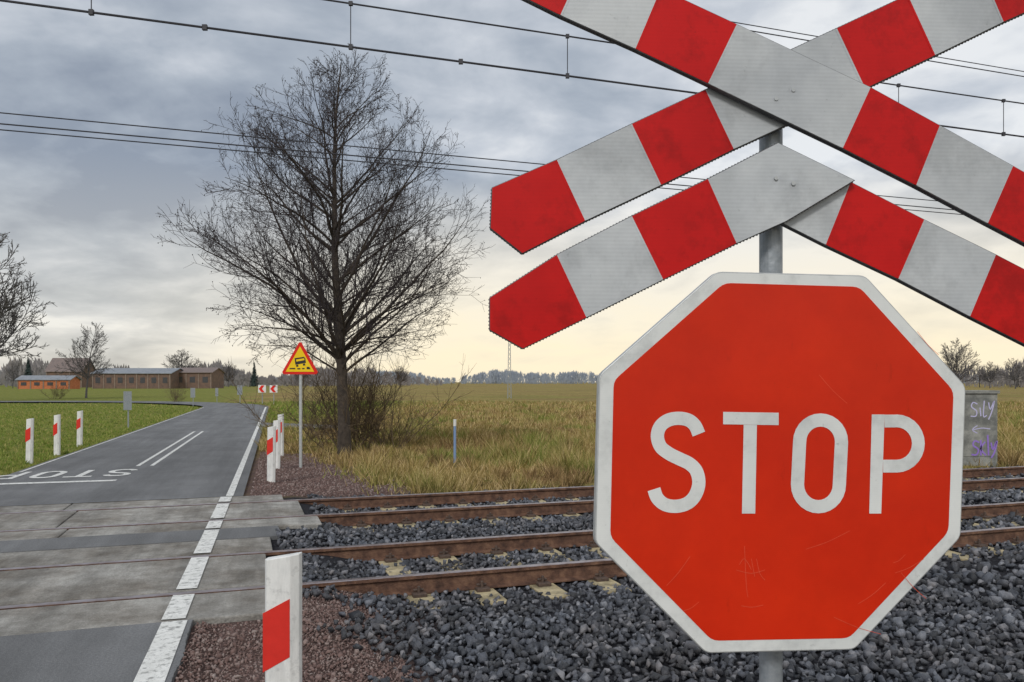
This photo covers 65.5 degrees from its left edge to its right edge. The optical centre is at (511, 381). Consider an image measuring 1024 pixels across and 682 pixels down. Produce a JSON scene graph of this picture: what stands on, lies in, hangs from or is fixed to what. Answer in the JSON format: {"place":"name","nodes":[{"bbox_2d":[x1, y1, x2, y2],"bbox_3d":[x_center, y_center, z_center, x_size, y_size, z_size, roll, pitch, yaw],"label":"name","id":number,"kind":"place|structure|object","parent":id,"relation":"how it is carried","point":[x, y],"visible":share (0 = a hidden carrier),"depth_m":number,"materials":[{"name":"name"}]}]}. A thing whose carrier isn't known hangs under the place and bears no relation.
{"place":"outdoors","nodes":[
{"label":"outdoors","id":0,"kind":"place"},
{"bbox_2d":[0,401,280,681],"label":"road","id":1,"kind":"structure","parent":0,"point":[206,462],"depth_m":13.10,"materials":[{"name":"grey asphalt"}]},
{"bbox_2d":[0,407,265,681],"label":"road markings","id":2,"kind":"object","parent":1,"relation":"on","point":[157,662],"visible":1,"depth_m":7.08,"materials":[{"name":"paint"}]},
{"bbox_2d":[0,382,1023,681],"bbox_3d":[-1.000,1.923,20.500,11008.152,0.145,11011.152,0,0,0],"label":"ground","id":3,"kind":"structure","parent":0,"point":[492,392],"depth_m":19.61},
{"bbox_2d":[3,363,21,387],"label":"bare tree","id":4,"kind":"object","parent":3,"relation":"on","point":[12,374],"visible":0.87,"depth_m":239.70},
{"bbox_2d":[0,232,55,360],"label":"bare tree","id":5,"kind":"object","parent":3,"relation":"on","point":[14,317],"visible":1,"depth_m":81.99,"materials":[{"name":"brown plant"}]},
{"bbox_2d":[23,357,32,374],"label":"spruce tree","id":6,"kind":"object","parent":3,"relation":"on","point":[28,369],"visible":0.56,"depth_m":239.63,"materials":[{"name":"green plant"}]},
{"bbox_2d":[25,418,33,463],"bbox_3d":[-10.968,1.371,18.101,0.150,1.099,0.084,1,0,-5],"label":"crossing marker post","id":7,"kind":"object","parent":3,"relation":"on","point":[29,435],"visible":0.87,"depth_m":18.06,"materials":[{"name":"white plastic"}]},
{"bbox_2d":[15,375,81,388],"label":"brick shed","id":8,"kind":"structure","parent":3,"relation":"on","point":[32,381],"depth_m":215.00,"materials":[{"name":"orange brick"}]},
{"bbox_2d":[21,382,65,385],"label":"windows","id":9,"kind":"structure","parent":8,"relation":"in","point":[22,383],"depth_m":214.93,"materials":[{"name":"grey glass"}]},
{"bbox_2d":[37,377,71,398],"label":"bare shrub","id":10,"kind":"object","parent":3,"relation":"on","point":[61,393],"visible":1,"depth_m":89.95,"materials":[{"name":"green plant"}]},
{"bbox_2d":[53,414,60,454],"bbox_3d":[-11.544,1.370,20.200,0.150,1.099,0.084,0,0,5],"label":"crossing marker post","id":11,"kind":"object","parent":3,"relation":"on","point":[57,433],"visible":0.87,"depth_m":20.16,"materials":[{"name":"white plastic"}]},
{"bbox_2d":[47,362,93,387],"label":"walls","id":12,"kind":"structure","parent":3,"relation":"on","point":[84,380],"depth_m":271.00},
{"bbox_2d":[44,358,95,371],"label":"roof","id":13,"kind":"structure","parent":12,"relation":"on","point":[52,366],"depth_m":272.10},
{"bbox_2d":[76,411,82,446],"bbox_3d":[-12.434,1.371,22.901,0.150,1.099,0.084,1,0,-6],"label":"crossing marker post","id":14,"kind":"object","parent":3,"relation":"on","point":[79,424],"visible":0.87,"depth_m":22.86,"materials":[{"name":"white plastic"}]},
{"bbox_2d":[55,322,113,397],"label":"bare tree","id":15,"kind":"object","parent":3,"relation":"on","point":[89,364],"visible":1,"depth_m":95.17,"materials":[{"name":"brown plant"}]},
{"bbox_2d":[123,391,131,427],"bbox_3d":[-15.462,1.139,32.029,0.300,1.523,0.096,0,0,-29],"label":"roadside sign","id":16,"kind":"object","parent":3,"relation":"on","point":[127,400],"visible":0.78,"depth_m":31.98,"materials":[{"name":"metal"}]},
{"bbox_2d":[90,368,182,388],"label":"brick barn","id":17,"kind":"structure","parent":3,"relation":"on","point":[136,378],"depth_m":230.00,"materials":[{"name":"brown brick"}]},
{"bbox_2d":[95,377,166,382],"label":"windows","id":18,"kind":"structure","parent":17,"relation":"in","point":[120,379],"depth_m":229.97,"materials":[{"name":"grey glass"}]},
{"bbox_2d":[0,494,321,635],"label":"level crossing panels","id":19,"kind":"object","parent":3,"relation":"on","point":[32,586],"visible":0.69,"depth_m":7.74,"materials":[{"name":"concrete"}]},
{"bbox_2d":[162,379,190,401],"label":"bare shrub","id":20,"kind":"object","parent":3,"relation":"on","point":[175,396],"visible":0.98,"depth_m":71.74,"materials":[{"name":"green plant"}]},
{"bbox_2d":[162,350,202,367],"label":"bare tree","id":21,"kind":"object","parent":3,"relation":"on","point":[175,361],"visible":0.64,"depth_m":259.68,"materials":[{"name":"plant"}]},
{"bbox_2d":[190,388,194,405],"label":"roadside sign","id":22,"kind":"object","parent":3,"relation":"on","point":[192,392],"visible":1,"depth_m":61.97,"materials":[{"name":"metal"}]},
{"bbox_2d":[179,368,224,387],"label":"brick barn","id":23,"kind":"structure","parent":3,"relation":"on","point":[205,377],"depth_m":236.00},
{"bbox_2d":[179,377,207,382],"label":"windows","id":24,"kind":"structure","parent":23,"relation":"in","point":[192,379],"depth_m":235.94,"materials":[{"name":"grey glass"}]},
{"bbox_2d":[222,361,239,386],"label":"bare tree","id":25,"kind":"object","parent":3,"relation":"on","point":[230,373],"visible":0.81,"depth_m":299.85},
{"bbox_2d":[237,385,241,394],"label":"roadside sign","id":26,"kind":"object","parent":3,"relation":"on","point":[239,390],"visible":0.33,"depth_m":63.98,"materials":[{"name":"metal"}]},
{"bbox_2d":[249,363,258,386],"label":"spruce tree","id":27,"kind":"object","parent":3,"relation":"on","point":[254,378],"visible":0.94,"depth_m":299.40,"materials":[{"name":"green plant"}]},
{"bbox_2d":[267,426,275,481],"bbox_3d":[-4.505,1.370,14.900,0.150,1.099,0.084,1,0,-3],"label":"crossing marker post","id":28,"kind":"object","parent":3,"relation":"on","point":[271,453],"visible":0.87,"depth_m":14.86,"materials":[{"name":"white plastic"}]},
{"bbox_2d":[273,419,280,468],"bbox_3d":[-5.143,1.370,17.400,0.150,1.099,0.084,0,0,1],"label":"crossing marker post","id":29,"kind":"object","parent":3,"relation":"on","point":[277,423],"visible":0.71,"depth_m":17.37,"materials":[{"name":"white plastic"}]},
{"bbox_2d":[278,414,283,455],"bbox_3d":[-5.982,1.370,20.600,0.150,1.099,0.084,0,0,-5],"label":"crossing marker post","id":30,"kind":"object","parent":3,"relation":"on","point":[282,436],"visible":0.44,"depth_m":20.57,"materials":[{"name":"white plastic"}]},
{"bbox_2d":[263,552,301,681],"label":"crossing marker post","id":31,"kind":"object","parent":3,"relation":"on","point":[282,637],"visible":1,"depth_m":3.70,"materials":[{"name":"white plastic"}]},
{"bbox_2d":[175,452,421,681],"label":"gravel shoulder","id":32,"kind":"object","parent":3,"relation":"on","point":[195,655],"visible":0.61,"depth_m":5.71},
{"bbox_2d":[282,342,317,467],"bbox_3d":[-4.739,0.532,17.842,0.801,2.837,0.105,0,0,0],"label":"warning sign","id":33,"kind":"object","parent":3,"relation":"on","point":[300,362],"visible":0.95,"depth_m":17.80,"materials":[{"name":"metal"}]},
{"bbox_2d":[264,423,337,427],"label":"side track","id":34,"kind":"structure","parent":3,"relation":"on","point":[287,424],"depth_m":33.84,"materials":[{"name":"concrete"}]},
{"bbox_2d":[213,349,396,450],"bbox_3d":[-5.711,0.362,22.632,4.729,3.251,3.408,0,0,0],"label":"bare shrub","id":35,"kind":"object","parent":3,"relation":"on","point":[312,418],"visible":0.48,"depth_m":22.34,"materials":[{"name":"brown plant"}]},
{"bbox_2d":[151,45,495,456],"bbox_3d":[-4.331,-3.411,20.788,7.802,11.126,8.207,0,0,0],"label":"alder tree","id":36,"kind":"object","parent":3,"relation":"on","point":[342,326],"visible":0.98,"depth_m":20.24,"materials":[{"name":"brown plant"}]},
{"bbox_2d":[258,335,414,452],"bbox_3d":[-4.914,0.092,21.689,4.000,3.817,5.552,0,0,16],"label":"bare shrub","id":37,"kind":"object","parent":3,"relation":"on","point":[327,414],"visible":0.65,"depth_m":21.74,"materials":[{"name":"brown plant"}]},
{"bbox_2d":[275,347,473,451],"bbox_3d":[-3.706,0.295,21.715,4.935,3.392,3.556,0,0,31],"label":"bare shrub","id":38,"kind":"object","parent":3,"relation":"on","point":[370,423],"visible":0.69,"depth_m":21.91,"materials":[{"name":"brown plant"}]},
{"bbox_2d":[352,378,443,447],"bbox_3d":[-3.194,0.904,23.077,3.084,2.120,2.222,0,0,-43],"label":"bare shrub","id":39,"kind":"object","parent":3,"relation":"on","point":[400,432],"visible":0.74,"depth_m":22.94,"materials":[{"name":"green plant"}]},
{"bbox_2d":[393,365,409,381],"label":"bare tree","id":40,"kind":"object","parent":3,"relation":"on","point":[400,369],"visible":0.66,"depth_m":329.52,"materials":[{"name":"plant"}]},
{"bbox_2d":[453,419,455,462],"bbox_3d":[-1.285,1.380,17.900,0.063,1.080,0.063,0,0,-22],"label":"field marker stake","id":41,"kind":"object","parent":3,"relation":"on","point":[454,439],"visible":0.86,"depth_m":17.88,"materials":[{"name":"plastic"}]},
{"bbox_2d":[507,343,511,397],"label":"lattice pole","id":42,"kind":"object","parent":3,"relation":"on","point":[509,368],"visible":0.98,"depth_m":91.84,"materials":[{"name":"metal"}]},
{"bbox_2d":[0,398,1023,495],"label":"grass","id":43,"kind":"structure","parent":3,"relation":"on","point":[507,449],"depth_m":22.71,"materials":[{"name":"green plant"}]},
{"bbox_2d":[0,466,1023,531],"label":"railway track","id":44,"kind":"structure","parent":3,"relation":"on","point":[427,501],"depth_m":12.09,"materials":[{"name":"metal"}]},
{"bbox_2d":[0,356,1023,386],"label":"forest","id":45,"kind":"object","parent":3,"relation":"on","point":[38,367],"visible":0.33,"depth_m":334.57,"materials":[{"name":"green plant"}]},
{"bbox_2d":[245,369,994,383],"bbox_3d":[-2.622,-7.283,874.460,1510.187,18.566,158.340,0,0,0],"label":"forest","id":46,"kind":"object","parent":3,"relation":"on","point":[494,376],"visible":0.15,"depth_m":829.79,"materials":[{"name":"plant"}]},
{"bbox_2d":[275,465,1023,681],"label":"track ballast","id":47,"kind":"structure","parent":3,"relation":"on","point":[545,655],"depth_m":6.30,"materials":[{"name":"gravel"}]},
{"bbox_2d":[0,502,1023,609],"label":"railway track","id":48,"kind":"structure","parent":47,"relation":"on","point":[484,582],"depth_m":8.06,"materials":[{"name":"metal"}]},
{"bbox_2d":[488,0,1023,681],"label":"railway crossing sign","id":49,"kind":"object","parent":3,"relation":"on","point":[766,90],"visible":1,"depth_m":1.91,"materials":[{"name":"metal"}]},
{"bbox_2d":[593,272,964,652],"bbox_3d":[0.652,0.193,1.910,0.930,0.907,0.024,0,0,-7],"label":"stop sign","id":50,"kind":"object","parent":49,"relation":"attached to","point":[778,461],"visible":1,"depth_m":1.90,"materials":[{"name":"metal"}]},
{"bbox_2d":[938,338,980,382],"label":"bare tree","id":51,"kind":"object","parent":3,"relation":"on","point":[957,358],"visible":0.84,"depth_m":119.69,"materials":[{"name":"plant"}]},
{"bbox_2d":[963,390,999,466],"bbox_3d":[10.540,1.122,18.550,1.182,1.856,0.780,0,0,0],"label":"trackside cabinet","id":52,"kind":"object","parent":3,"relation":"on","point":[980,428],"visible":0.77,"depth_m":18.19,"materials":[{"name":"metal"}]},
{"bbox_2d":[971,365,993,386],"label":"bare tree","id":53,"kind":"object","parent":3,"relation":"on","point":[977,368],"visible":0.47,"depth_m":279.64,"materials":[{"name":"plant"}]},
{"bbox_2d":[979,362,1002,387],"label":"bare tree","id":54,"kind":"object","parent":3,"relation":"on","point":[993,371],"visible":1,"depth_m":239.62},
{"bbox_2d":[999,358,1023,388],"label":"bare tree","id":55,"kind":"object","parent":3,"relation":"on","point":[1012,376],"visible":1,"depth_m":220.07,"materials":[{"name":"plant"}]},
{"bbox_2d":[0,0,1023,214],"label":"overhead line","id":56,"kind":"object","parent":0,"point":[204,27],"visible":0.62,"depth_m":10.33,"materials":[{"name":"metal"}]},
{"bbox_2d":[0,0,1023,381],"label":"sky","id":57,"kind":"structure","parent":0,"point":[82,217],"materials":[{"name":"grey"}]}
]}

